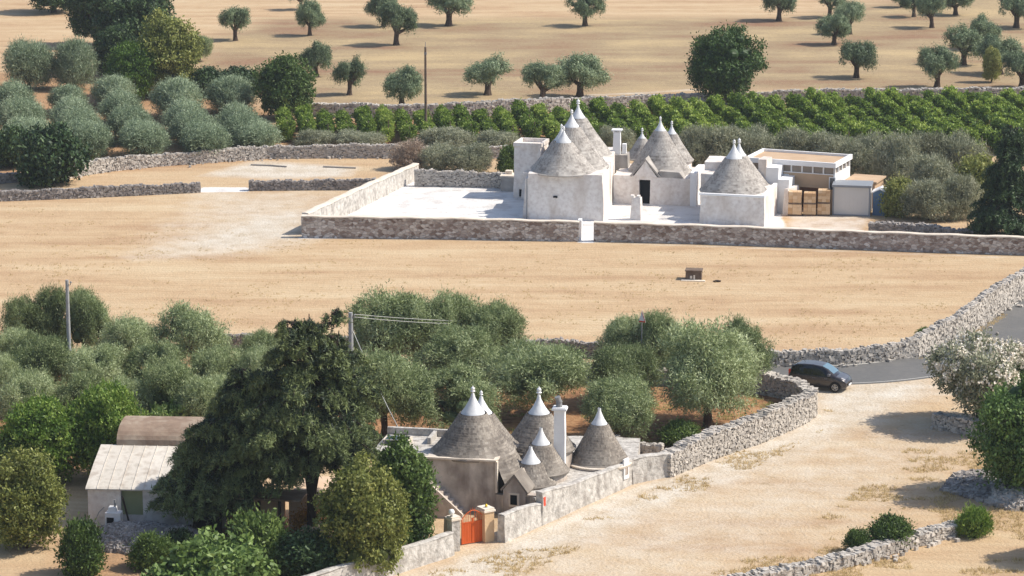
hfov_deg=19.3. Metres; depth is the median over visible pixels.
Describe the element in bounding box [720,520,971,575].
dry stone wall
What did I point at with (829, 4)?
olive tree
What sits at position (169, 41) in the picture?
yellow green tree
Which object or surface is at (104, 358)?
olive tree
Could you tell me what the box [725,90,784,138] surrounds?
vine row
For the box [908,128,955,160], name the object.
scrub bush
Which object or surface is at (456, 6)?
olive tree
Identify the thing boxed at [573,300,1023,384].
road
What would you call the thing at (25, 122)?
clipped olive
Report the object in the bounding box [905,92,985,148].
vine row
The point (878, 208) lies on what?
door
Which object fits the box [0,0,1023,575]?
ground
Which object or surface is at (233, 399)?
cedar tree
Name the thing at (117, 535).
rubble heap
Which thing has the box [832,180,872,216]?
portable cabin
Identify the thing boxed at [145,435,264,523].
conifer
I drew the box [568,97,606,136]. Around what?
vine row
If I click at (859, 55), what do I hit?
olive tree
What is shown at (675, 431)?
green bush
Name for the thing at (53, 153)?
dark bush
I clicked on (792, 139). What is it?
scrub bush
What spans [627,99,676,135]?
vine row
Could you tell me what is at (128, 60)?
broadleaf tree
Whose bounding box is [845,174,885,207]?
shed
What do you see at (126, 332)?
olive tree
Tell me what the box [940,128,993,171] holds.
scrub bush
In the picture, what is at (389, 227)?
masonry wall
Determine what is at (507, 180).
stone trough
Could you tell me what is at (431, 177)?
dry stone wall
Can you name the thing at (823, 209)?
pallet load
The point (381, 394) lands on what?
service cable
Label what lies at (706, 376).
olive tree
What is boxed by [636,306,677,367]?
olive tree
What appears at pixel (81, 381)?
olive tree
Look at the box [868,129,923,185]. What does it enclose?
scrub bush
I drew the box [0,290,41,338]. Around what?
olive tree
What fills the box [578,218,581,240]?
gate jamb
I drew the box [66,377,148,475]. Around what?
broadleaf tree
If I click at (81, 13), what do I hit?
dark tree
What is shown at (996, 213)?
cypress tree
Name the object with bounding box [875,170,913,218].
yellow green bush
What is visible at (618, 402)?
olive tree
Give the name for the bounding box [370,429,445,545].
laurel tree
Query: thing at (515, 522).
plaster wall
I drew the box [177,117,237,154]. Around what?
clipped olive
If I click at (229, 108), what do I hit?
clipped olive
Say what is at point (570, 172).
trulli house
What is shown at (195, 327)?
olive tree
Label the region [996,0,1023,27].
olive tree
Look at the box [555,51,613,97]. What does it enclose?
olive tree
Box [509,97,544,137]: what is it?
vine row
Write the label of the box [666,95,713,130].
vine row
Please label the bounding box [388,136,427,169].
scrub bush
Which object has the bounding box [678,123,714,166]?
scrub bush
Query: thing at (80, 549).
green bush
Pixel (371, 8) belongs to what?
olive tree
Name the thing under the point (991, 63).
young tree
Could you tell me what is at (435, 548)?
plaster wall
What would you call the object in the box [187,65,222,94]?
dark bush
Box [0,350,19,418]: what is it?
olive tree
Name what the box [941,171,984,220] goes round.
scrub bush
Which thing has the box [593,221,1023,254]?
masonry wall
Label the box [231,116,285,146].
clipped olive
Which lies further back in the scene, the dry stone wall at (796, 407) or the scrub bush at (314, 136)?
the scrub bush at (314, 136)
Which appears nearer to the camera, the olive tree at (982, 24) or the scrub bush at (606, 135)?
the scrub bush at (606, 135)
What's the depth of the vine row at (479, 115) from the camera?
296.91 m
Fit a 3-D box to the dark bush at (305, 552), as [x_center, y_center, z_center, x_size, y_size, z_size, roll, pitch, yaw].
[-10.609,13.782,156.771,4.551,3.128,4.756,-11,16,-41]
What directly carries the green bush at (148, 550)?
on the ground at (774, 506)
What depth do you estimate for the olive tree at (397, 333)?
197.34 m
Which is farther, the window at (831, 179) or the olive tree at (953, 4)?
the olive tree at (953, 4)
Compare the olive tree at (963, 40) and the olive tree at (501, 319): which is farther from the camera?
the olive tree at (963, 40)
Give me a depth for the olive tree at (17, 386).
182.97 m
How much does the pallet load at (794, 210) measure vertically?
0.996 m
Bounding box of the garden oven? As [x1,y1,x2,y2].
[95,499,122,524]
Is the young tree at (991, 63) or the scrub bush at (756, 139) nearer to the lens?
the scrub bush at (756, 139)
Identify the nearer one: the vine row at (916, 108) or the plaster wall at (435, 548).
the plaster wall at (435, 548)
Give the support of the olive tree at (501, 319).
on the ground at (774, 506)
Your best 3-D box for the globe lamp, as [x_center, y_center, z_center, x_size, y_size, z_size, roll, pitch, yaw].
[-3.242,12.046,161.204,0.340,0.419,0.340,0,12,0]
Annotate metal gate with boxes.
[461,507,481,544]
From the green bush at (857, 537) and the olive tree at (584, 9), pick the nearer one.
the green bush at (857, 537)
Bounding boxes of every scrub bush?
[291,127,338,145]
[334,128,388,144]
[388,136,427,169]
[413,125,475,146]
[417,141,457,170]
[439,140,495,172]
[472,127,525,147]
[598,124,636,151]
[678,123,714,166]
[702,123,747,163]
[733,123,783,154]
[772,125,811,151]
[803,126,850,153]
[836,129,884,175]
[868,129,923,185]
[894,176,955,222]
[899,151,960,187]
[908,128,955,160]
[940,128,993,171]
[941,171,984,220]
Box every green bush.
[52,509,108,575]
[121,527,176,572]
[224,501,288,569]
[495,139,513,171]
[652,416,703,446]
[841,526,871,548]
[863,508,917,549]
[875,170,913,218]
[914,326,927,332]
[949,499,995,538]
[951,144,993,201]
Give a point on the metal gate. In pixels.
(471, 531)
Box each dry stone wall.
[0,172,42,183]
[0,182,200,201]
[70,142,504,178]
[223,332,771,367]
[248,177,375,190]
[311,86,1023,117]
[414,168,504,188]
[615,434,663,453]
[641,367,817,476]
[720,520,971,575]
[769,267,1023,367]
[868,221,984,233]
[930,411,984,439]
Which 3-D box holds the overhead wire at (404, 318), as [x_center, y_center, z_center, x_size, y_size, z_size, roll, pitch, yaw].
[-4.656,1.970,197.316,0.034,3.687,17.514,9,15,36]
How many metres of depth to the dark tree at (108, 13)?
335.90 m
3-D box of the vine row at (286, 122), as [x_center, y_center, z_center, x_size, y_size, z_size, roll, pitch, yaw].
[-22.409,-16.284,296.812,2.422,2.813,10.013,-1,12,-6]
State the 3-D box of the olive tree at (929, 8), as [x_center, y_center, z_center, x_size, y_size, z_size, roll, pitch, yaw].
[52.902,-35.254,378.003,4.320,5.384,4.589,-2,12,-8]
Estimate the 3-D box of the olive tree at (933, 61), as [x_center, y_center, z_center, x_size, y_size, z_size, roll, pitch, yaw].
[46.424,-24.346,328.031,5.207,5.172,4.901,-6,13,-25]
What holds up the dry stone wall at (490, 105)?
on the ground at (774, 506)
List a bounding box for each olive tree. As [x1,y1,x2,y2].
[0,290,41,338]
[0,323,29,355]
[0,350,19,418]
[0,364,58,423]
[3,327,77,382]
[29,280,65,338]
[49,366,106,409]
[51,284,113,352]
[55,334,128,383]
[94,309,164,368]
[100,366,162,413]
[121,335,189,383]
[137,352,198,416]
[153,298,237,371]
[175,368,228,416]
[187,341,248,379]
[197,34,213,60]
[217,4,250,40]
[230,341,276,393]
[235,325,282,360]
[294,0,326,35]
[298,40,334,76]
[328,54,368,94]
[340,278,445,365]
[350,338,439,441]
[362,0,397,26]
[373,0,418,45]
[379,64,423,103]
[397,355,505,428]
[404,320,504,384]
[407,284,482,359]
[425,0,475,25]
[457,295,529,352]
[462,51,514,95]
[476,334,601,414]
[519,57,568,96]
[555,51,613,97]
[564,0,605,25]
[577,369,658,439]
[586,340,666,393]
[593,311,654,354]
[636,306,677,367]
[648,309,771,428]
[718,309,780,371]
[760,0,796,20]
[813,12,853,44]
[818,0,845,16]
[833,0,866,34]
[837,38,878,77]
[898,0,918,16]
[914,0,947,27]
[916,42,961,87]
[941,19,984,65]
[945,0,974,14]
[970,12,1005,39]
[973,32,1023,73]
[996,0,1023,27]
[999,49,1023,86]
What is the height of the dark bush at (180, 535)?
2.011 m
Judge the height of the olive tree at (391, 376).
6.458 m
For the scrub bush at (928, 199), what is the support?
on the ground at (774, 506)
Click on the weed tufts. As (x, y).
(753, 401)
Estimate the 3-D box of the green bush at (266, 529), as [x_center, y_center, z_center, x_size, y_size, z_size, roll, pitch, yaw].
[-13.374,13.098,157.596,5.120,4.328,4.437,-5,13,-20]
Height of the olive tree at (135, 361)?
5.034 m
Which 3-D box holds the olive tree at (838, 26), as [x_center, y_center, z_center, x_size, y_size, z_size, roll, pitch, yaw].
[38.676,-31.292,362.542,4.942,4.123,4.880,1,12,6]
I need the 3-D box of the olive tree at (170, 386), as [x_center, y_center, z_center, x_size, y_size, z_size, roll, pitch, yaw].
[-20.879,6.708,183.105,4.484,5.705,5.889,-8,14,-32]
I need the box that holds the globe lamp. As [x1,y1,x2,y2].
[448,509,454,516]
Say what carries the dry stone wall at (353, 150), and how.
on the ground at (774, 506)
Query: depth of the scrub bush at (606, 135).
285.43 m
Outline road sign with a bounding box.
[639,311,645,343]
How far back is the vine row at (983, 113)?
300.92 m
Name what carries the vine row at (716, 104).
on the ground at (774, 506)
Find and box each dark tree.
[26,0,65,12]
[62,0,97,43]
[87,0,176,44]
[90,20,141,76]
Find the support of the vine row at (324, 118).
on the ground at (774, 506)
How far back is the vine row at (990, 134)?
298.50 m
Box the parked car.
[788,360,851,391]
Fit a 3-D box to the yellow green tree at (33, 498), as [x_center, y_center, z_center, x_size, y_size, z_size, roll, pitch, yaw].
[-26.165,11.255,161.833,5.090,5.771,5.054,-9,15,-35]
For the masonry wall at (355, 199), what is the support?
on the ground at (774, 506)
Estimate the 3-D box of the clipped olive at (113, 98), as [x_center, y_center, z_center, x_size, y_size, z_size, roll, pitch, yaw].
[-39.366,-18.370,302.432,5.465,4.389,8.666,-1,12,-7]
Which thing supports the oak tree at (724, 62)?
on the ground at (774, 506)
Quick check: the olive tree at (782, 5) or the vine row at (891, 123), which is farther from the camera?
the olive tree at (782, 5)
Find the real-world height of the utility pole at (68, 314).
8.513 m
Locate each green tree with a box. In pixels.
[0,428,30,464]
[0,444,71,550]
[132,7,205,93]
[249,50,318,116]
[307,449,412,575]
[969,361,1023,417]
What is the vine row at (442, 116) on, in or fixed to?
on the ground at (774, 506)
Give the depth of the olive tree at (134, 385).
182.22 m
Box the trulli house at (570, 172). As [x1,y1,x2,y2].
[513,99,704,220]
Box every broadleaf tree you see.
[0,389,87,483]
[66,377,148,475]
[100,37,160,99]
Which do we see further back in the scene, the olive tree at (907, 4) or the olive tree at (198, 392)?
the olive tree at (907, 4)
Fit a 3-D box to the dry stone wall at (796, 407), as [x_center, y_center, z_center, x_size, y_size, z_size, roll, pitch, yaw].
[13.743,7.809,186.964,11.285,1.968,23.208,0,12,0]
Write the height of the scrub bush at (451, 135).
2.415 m
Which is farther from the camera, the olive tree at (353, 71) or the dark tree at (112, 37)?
the dark tree at (112, 37)
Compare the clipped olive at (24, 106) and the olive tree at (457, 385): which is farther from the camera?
the clipped olive at (24, 106)
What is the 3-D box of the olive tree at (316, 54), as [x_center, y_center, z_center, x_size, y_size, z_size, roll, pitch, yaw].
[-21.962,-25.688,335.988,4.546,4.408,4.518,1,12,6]
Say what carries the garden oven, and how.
on the ground at (774, 506)
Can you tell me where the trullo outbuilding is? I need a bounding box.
[699,138,798,226]
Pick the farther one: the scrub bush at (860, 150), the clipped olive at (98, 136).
the clipped olive at (98, 136)
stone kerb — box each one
[251,164,286,166]
[323,166,355,168]
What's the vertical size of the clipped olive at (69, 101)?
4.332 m
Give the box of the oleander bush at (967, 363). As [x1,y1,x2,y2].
[922,326,1023,417]
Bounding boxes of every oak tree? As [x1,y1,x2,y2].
[683,20,770,100]
[961,372,1023,493]
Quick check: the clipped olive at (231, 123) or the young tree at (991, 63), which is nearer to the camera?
the clipped olive at (231, 123)
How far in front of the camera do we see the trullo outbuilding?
252.32 m
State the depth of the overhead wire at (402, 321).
194.12 m
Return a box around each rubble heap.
[98,520,204,554]
[939,468,996,502]
[983,476,1023,511]
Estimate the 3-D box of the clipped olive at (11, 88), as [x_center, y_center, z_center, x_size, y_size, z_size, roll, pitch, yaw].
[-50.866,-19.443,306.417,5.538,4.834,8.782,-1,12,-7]
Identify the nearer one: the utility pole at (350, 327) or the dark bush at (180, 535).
the dark bush at (180, 535)
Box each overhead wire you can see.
[355,314,451,320]
[357,317,447,323]
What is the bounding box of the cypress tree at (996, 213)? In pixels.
[963,122,1023,235]
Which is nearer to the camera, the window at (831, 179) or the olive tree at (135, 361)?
the olive tree at (135, 361)
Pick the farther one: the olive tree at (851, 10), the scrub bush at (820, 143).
the olive tree at (851, 10)
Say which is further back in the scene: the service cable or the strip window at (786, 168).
the strip window at (786, 168)
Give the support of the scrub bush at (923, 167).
on the ground at (774, 506)
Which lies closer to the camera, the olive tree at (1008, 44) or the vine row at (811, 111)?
the vine row at (811, 111)
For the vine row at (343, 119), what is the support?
on the ground at (774, 506)
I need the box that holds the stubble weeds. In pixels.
[0,205,954,346]
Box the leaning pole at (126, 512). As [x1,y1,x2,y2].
[121,496,129,520]
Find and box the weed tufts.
[506,383,777,445]
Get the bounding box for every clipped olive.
[0,33,57,88]
[0,77,37,104]
[0,94,49,127]
[0,111,54,135]
[46,82,88,108]
[46,89,97,122]
[50,34,100,89]
[54,104,108,131]
[65,115,118,159]
[88,73,138,105]
[96,86,145,124]
[104,102,154,143]
[116,116,174,154]
[147,73,208,119]
[159,95,208,132]
[167,108,217,147]
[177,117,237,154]
[202,72,258,113]
[214,96,259,125]
[222,112,265,146]
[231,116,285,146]
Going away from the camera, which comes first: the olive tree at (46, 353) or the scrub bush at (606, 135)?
the olive tree at (46, 353)
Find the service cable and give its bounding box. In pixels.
[353,331,400,432]
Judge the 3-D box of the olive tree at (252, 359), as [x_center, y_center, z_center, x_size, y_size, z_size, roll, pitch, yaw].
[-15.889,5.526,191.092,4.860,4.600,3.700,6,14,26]
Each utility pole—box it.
[65,280,71,373]
[348,312,354,348]
[424,42,426,122]
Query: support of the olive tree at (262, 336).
on the ground at (774, 506)
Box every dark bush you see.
[0,120,26,168]
[9,120,95,188]
[164,525,193,545]
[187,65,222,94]
[217,65,258,91]
[269,525,344,575]
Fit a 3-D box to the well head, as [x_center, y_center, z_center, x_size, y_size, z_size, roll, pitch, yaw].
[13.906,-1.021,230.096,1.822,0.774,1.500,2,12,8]
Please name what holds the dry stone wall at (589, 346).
on the ground at (774, 506)
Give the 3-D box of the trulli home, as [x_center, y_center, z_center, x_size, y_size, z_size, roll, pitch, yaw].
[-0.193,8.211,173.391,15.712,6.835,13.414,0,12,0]
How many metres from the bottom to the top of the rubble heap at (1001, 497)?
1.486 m
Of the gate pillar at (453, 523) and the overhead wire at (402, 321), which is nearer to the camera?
the gate pillar at (453, 523)
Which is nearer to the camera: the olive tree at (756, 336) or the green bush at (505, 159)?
the olive tree at (756, 336)
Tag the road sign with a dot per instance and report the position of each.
(641, 319)
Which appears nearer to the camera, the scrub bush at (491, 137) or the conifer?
the conifer
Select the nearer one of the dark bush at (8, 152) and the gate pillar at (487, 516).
the gate pillar at (487, 516)
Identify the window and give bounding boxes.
[753,161,849,174]
[829,177,835,189]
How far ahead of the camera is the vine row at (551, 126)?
294.11 m
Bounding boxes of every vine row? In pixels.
[274,104,297,141]
[292,103,316,137]
[314,108,337,134]
[333,108,358,142]
[351,105,377,132]
[373,104,397,143]
[392,107,419,141]
[410,109,435,141]
[432,104,457,129]
[450,102,481,145]
[468,108,499,132]
[490,105,519,135]
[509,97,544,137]
[529,102,560,142]
[549,105,570,126]
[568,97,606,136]
[587,96,629,134]
[610,101,648,140]
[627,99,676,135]
[645,93,693,136]
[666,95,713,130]
[686,97,729,127]
[704,93,758,131]
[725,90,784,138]
[746,91,811,136]
[766,93,828,137]
[784,90,852,139]
[804,87,877,139]
[827,90,893,138]
[844,93,913,137]
[861,86,943,136]
[883,86,965,137]
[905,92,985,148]
[920,89,1005,152]
[940,85,1022,133]
[963,88,1023,128]
[980,91,1023,116]
[998,87,1023,110]
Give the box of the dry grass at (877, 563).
[423,313,1023,575]
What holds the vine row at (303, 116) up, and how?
on the ground at (774, 506)
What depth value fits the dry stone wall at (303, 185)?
267.09 m
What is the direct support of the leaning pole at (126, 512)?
on the ground at (774, 506)
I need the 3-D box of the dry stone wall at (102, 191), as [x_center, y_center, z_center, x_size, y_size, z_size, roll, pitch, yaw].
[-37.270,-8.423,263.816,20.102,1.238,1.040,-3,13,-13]
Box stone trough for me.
[500,170,513,191]
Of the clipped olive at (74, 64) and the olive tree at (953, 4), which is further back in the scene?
the olive tree at (953, 4)
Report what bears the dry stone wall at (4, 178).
on the ground at (774, 506)
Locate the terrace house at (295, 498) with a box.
[227,476,332,537]
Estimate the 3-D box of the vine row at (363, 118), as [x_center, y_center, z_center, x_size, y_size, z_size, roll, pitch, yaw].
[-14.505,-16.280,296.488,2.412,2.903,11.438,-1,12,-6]
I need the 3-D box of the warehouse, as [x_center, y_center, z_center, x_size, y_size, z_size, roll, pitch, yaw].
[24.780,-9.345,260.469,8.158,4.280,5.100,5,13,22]
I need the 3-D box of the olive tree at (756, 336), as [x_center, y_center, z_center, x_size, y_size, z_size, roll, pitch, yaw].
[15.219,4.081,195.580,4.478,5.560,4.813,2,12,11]
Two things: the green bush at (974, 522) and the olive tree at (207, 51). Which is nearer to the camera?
the green bush at (974, 522)
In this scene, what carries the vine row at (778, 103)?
on the ground at (774, 506)
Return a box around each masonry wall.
[301,163,418,215]
[301,214,578,241]
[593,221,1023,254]
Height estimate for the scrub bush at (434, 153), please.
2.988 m
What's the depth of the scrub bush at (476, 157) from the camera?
275.10 m
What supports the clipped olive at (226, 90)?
on the ground at (774, 506)
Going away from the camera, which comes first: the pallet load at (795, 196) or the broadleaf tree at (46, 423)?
the broadleaf tree at (46, 423)
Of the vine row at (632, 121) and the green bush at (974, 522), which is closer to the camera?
the green bush at (974, 522)
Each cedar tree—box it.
[171,364,300,514]
[229,306,391,525]
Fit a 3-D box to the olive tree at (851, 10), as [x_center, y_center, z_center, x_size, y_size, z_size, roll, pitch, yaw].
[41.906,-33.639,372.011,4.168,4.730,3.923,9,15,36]
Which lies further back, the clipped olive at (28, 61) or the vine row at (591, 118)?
the clipped olive at (28, 61)
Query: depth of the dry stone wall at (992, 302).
207.15 m
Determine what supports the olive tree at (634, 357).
on the ground at (774, 506)
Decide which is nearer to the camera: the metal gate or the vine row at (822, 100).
the metal gate
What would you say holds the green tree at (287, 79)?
on the ground at (774, 506)
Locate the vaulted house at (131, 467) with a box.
[85,416,226,527]
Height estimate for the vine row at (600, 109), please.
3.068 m
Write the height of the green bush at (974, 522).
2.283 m
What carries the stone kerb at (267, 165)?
on the ground at (774, 506)
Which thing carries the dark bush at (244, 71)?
on the ground at (774, 506)
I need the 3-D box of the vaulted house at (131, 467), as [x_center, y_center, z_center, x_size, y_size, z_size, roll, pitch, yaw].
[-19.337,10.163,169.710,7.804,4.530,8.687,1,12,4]
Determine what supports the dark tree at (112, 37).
on the ground at (774, 506)
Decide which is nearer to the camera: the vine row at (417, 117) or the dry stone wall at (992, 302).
the dry stone wall at (992, 302)
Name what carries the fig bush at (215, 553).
on the ground at (774, 506)
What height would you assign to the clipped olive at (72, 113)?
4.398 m
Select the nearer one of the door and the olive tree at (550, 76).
the door
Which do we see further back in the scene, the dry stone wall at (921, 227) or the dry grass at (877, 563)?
the dry stone wall at (921, 227)
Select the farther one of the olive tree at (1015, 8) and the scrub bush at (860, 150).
the olive tree at (1015, 8)
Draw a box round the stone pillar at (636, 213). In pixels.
[630,194,642,219]
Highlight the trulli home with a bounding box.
[372,386,639,517]
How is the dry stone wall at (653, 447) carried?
on the ground at (774, 506)
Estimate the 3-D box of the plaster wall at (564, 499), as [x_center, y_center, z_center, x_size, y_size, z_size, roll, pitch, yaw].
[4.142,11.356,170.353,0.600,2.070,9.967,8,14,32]
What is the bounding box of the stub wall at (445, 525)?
[444,516,446,531]
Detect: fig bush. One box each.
[140,524,280,575]
[143,398,188,416]
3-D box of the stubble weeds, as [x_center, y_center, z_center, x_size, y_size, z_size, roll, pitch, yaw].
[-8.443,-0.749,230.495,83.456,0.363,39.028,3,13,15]
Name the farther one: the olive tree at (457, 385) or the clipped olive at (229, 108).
the clipped olive at (229, 108)
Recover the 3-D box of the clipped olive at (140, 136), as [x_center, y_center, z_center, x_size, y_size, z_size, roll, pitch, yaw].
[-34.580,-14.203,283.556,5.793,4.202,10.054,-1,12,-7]
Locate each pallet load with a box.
[788,190,801,204]
[788,204,801,215]
[803,204,815,215]
[804,191,815,204]
[817,204,829,215]
[818,188,829,203]
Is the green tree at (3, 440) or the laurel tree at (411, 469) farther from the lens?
the green tree at (3, 440)
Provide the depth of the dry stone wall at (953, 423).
185.73 m
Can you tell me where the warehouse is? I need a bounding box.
[748,148,852,210]
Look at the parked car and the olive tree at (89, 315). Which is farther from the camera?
the olive tree at (89, 315)
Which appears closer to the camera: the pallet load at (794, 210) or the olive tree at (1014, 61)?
the pallet load at (794, 210)
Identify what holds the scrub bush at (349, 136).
on the ground at (774, 506)
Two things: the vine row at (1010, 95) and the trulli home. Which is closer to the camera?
the trulli home
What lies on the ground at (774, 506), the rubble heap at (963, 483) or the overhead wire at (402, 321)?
the rubble heap at (963, 483)
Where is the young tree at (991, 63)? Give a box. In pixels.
[981,44,1003,81]
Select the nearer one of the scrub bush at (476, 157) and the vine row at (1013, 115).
the scrub bush at (476, 157)
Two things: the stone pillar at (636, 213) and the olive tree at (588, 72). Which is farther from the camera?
the olive tree at (588, 72)
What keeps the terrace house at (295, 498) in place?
on the ground at (774, 506)
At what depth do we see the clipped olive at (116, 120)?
291.17 m
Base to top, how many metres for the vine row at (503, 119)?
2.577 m
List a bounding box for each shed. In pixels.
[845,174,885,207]
[871,185,886,215]
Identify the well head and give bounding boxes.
[681,267,704,281]
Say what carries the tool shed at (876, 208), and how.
on the ground at (774, 506)
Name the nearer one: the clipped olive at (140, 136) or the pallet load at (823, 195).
the pallet load at (823, 195)
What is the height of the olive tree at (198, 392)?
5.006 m
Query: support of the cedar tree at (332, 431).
on the ground at (774, 506)
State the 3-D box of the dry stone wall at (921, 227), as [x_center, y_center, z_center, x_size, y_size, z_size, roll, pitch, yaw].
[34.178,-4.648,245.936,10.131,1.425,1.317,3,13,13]
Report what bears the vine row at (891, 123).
on the ground at (774, 506)
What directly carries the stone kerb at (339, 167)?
on the ground at (774, 506)
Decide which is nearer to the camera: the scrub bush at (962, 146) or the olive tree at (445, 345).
the olive tree at (445, 345)
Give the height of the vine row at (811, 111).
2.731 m
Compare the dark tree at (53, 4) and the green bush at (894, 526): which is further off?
the dark tree at (53, 4)
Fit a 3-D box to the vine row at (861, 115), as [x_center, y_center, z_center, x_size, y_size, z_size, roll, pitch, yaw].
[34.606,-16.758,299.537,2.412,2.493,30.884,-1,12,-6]
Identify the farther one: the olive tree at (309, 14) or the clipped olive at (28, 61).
the olive tree at (309, 14)
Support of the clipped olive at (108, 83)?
on the ground at (774, 506)
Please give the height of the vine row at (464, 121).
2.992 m
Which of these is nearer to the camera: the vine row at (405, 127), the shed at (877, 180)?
the shed at (877, 180)
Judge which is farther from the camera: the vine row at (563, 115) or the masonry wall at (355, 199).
the vine row at (563, 115)
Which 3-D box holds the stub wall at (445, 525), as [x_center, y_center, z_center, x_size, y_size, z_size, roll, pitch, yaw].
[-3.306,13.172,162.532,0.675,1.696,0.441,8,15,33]
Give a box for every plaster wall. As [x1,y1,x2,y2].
[303,531,454,575]
[497,502,541,542]
[535,457,633,525]
[630,451,669,483]
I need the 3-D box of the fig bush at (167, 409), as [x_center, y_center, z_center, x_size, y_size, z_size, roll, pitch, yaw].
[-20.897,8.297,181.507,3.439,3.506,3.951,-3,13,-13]
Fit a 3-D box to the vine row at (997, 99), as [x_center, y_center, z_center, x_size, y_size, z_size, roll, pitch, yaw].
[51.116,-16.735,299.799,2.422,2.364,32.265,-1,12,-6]
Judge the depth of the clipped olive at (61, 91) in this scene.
309.32 m
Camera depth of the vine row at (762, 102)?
300.38 m
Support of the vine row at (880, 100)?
on the ground at (774, 506)
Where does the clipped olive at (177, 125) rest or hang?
on the ground at (774, 506)
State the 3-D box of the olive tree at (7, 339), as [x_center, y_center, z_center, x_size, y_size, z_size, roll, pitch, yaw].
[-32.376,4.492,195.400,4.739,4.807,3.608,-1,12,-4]
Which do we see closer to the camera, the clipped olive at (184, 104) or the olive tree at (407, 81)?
the clipped olive at (184, 104)
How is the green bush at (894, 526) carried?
on the ground at (774, 506)
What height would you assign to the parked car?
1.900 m
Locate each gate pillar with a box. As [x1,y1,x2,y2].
[445,514,461,551]
[475,505,495,542]
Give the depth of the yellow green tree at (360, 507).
155.70 m
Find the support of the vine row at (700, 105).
on the ground at (774, 506)
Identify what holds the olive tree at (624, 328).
on the ground at (774, 506)
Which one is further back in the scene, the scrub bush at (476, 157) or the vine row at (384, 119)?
the vine row at (384, 119)
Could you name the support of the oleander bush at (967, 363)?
on the ground at (774, 506)
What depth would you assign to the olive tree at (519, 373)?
187.32 m
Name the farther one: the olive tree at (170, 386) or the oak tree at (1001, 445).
the olive tree at (170, 386)
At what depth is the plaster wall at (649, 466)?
175.08 m
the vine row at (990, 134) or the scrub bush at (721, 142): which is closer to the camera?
the scrub bush at (721, 142)
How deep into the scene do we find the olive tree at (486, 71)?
321.45 m
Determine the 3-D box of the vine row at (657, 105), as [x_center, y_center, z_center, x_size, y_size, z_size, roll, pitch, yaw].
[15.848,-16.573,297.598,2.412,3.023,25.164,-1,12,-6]
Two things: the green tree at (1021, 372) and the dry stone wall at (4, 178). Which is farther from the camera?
the dry stone wall at (4, 178)
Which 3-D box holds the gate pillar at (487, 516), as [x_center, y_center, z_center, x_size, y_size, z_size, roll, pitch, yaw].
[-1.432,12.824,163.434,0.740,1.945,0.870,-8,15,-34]
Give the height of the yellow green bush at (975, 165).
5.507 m
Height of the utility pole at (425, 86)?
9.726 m
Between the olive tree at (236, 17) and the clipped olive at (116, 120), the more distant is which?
the olive tree at (236, 17)
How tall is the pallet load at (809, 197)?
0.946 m
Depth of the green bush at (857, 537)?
161.13 m
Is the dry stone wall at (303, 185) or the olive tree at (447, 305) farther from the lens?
the dry stone wall at (303, 185)
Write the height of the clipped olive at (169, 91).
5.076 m
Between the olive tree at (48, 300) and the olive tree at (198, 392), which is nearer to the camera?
the olive tree at (198, 392)
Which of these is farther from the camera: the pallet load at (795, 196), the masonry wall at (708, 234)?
the pallet load at (795, 196)
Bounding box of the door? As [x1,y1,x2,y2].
[877,197,882,214]
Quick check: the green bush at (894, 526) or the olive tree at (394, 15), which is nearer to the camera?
the green bush at (894, 526)
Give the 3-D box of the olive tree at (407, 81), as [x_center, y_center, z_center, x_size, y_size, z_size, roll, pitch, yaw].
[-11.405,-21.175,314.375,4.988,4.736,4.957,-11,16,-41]
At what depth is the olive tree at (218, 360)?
189.96 m
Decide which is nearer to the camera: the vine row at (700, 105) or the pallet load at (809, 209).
the pallet load at (809, 209)

